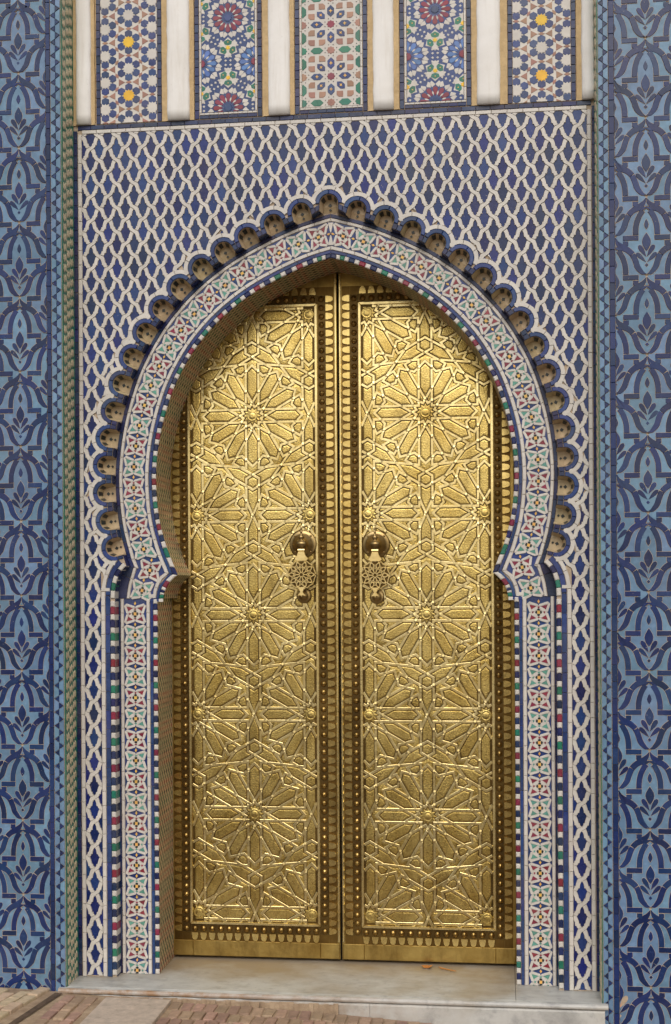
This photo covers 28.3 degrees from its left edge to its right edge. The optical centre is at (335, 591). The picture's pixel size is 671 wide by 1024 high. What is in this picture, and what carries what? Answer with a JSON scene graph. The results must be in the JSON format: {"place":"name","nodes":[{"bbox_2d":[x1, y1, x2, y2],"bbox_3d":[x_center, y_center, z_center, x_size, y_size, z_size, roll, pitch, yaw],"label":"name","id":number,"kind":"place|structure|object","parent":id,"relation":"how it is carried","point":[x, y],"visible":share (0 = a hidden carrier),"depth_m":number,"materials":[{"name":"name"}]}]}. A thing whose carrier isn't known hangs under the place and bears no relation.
{"place":"outdoors","nodes":[
{"label":"outdoors","id":0,"kind":"place"},
{"bbox_2d":[0,987,515,1023],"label":"ground","id":1,"kind":"structure","parent":0,"point":[42,1005],"depth_m":5.00,"materials":[{"name":"red brick"}]},
{"bbox_2d":[0,0,78,990],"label":"tiled pilaster","id":2,"kind":"object","parent":1,"relation":"on","point":[38,818],"visible":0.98,"depth_m":5.24,"materials":[{"name":"tile"}]},
{"bbox_2d":[58,955,607,1023],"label":"marble step","id":3,"kind":"object","parent":1,"relation":"on","point":[469,993],"visible":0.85,"depth_m":5.17,"materials":[{"name":"beige stone"}]},
{"bbox_2d":[73,99,599,991],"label":"lattice wall","id":4,"kind":"structure","parent":3,"relation":"on","point":[171,213],"depth_m":5.23,"materials":[{"name":"tile"}]},
{"bbox_2d":[73,0,576,116],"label":"frieze wall","id":5,"kind":"structure","parent":4,"relation":"on","point":[262,59],"depth_m":5.28,"materials":[{"name":"paint"}]},
{"bbox_2d":[72,0,95,125],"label":"plaster column","id":6,"kind":"structure","parent":5,"relation":"attached to","point":[84,97],"depth_m":5.34,"materials":[{"name":"paint"}]},
{"bbox_2d":[96,0,161,124],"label":"mosaic panel","id":7,"kind":"object","parent":5,"relation":"attached to","point":[128,61],"visible":1,"depth_m":5.33,"materials":[{"name":"tile"}]},
{"bbox_2d":[161,0,194,121],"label":"plaster column","id":8,"kind":"structure","parent":5,"relation":"attached to","point":[178,92],"depth_m":5.30,"materials":[{"name":"paint"}]},
{"bbox_2d":[194,0,261,119],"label":"mosaic panel","id":9,"kind":"object","parent":5,"relation":"attached to","point":[228,54],"visible":1,"depth_m":5.29,"materials":[{"name":"tile"}]},
{"bbox_2d":[262,0,294,116],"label":"plaster column","id":10,"kind":"structure","parent":5,"relation":"attached to","point":[278,65],"depth_m":5.25,"materials":[{"name":"paint"}]},
{"bbox_2d":[294,0,367,114],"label":"mosaic panel","id":11,"kind":"object","parent":5,"relation":"attached to","point":[331,56],"visible":1,"depth_m":5.24,"materials":[{"name":"tile"}]},
{"bbox_2d":[367,0,399,110],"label":"plaster column","id":12,"kind":"structure","parent":5,"relation":"attached to","point":[383,51],"depth_m":5.20,"materials":[{"name":"paint"}]},
{"bbox_2d":[399,0,471,109],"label":"mosaic panel","id":13,"kind":"object","parent":5,"relation":"attached to","point":[434,53],"visible":1,"depth_m":5.19,"materials":[{"name":"tile"}]},
{"bbox_2d":[471,0,507,105],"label":"plaster column","id":14,"kind":"structure","parent":5,"relation":"attached to","point":[489,52],"depth_m":5.15,"materials":[{"name":"paint"}]},
{"bbox_2d":[507,0,575,103],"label":"mosaic panel","id":15,"kind":"object","parent":5,"relation":"attached to","point":[541,48],"visible":1,"depth_m":5.13,"materials":[{"name":"tile"}]},
{"bbox_2d":[576,0,594,100],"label":"plaster column","id":16,"kind":"structure","parent":5,"relation":"attached to","point":[585,80],"depth_m":5.10,"materials":[{"name":"paint"}]},
{"bbox_2d":[195,464,516,965],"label":"palace wall","id":17,"kind":"structure","parent":1,"relation":"on","point":[515,810],"depth_m":5.51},
{"bbox_2d":[105,210,568,985],"bbox_3d":[0.007,-0.017,5.436,1.964,3.172,0.298,0,0,7],"label":"arch surround","id":18,"kind":"object","parent":17,"relation":"attached to","point":[211,312],"visible":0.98,"depth_m":5.34,"materials":[{"name":"tile"}]},
{"bbox_2d":[170,273,340,958],"bbox_3d":[-0.346,0.070,5.564,0.716,2.918,0.104,0,0,7],"label":"door leaf","id":19,"kind":"object","parent":18,"relation":"attached to","point":[254,483],"visible":0.9,"depth_m":5.58,"materials":[{"name":"gold metal"}]},
{"bbox_2d":[338,272,515,963],"bbox_3d":[0.373,0.066,5.475,0.716,2.918,0.104,0,0,7],"label":"door leaf","id":20,"kind":"object","parent":18,"relation":"attached to","point":[427,707],"visible":0.94,"depth_m":5.49,"materials":[{"name":"gold metal"}]},
{"bbox_2d":[337,275,348,959],"bbox_3d":[0.026,0.089,5.581,0.040,2.900,0.016,0,0,7],"label":"door backing","id":21,"kind":"object","parent":17,"relation":"attached to","point":[339,620],"depth_m":5.57,"materials":[{"name":"black"}]},
{"bbox_2d":[594,0,670,1023],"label":"tiled pilaster","id":22,"kind":"object","parent":1,"relation":"on","point":[632,100],"visible":0.99,"depth_m":4.95,"materials":[{"name":"tile"}]}
]}

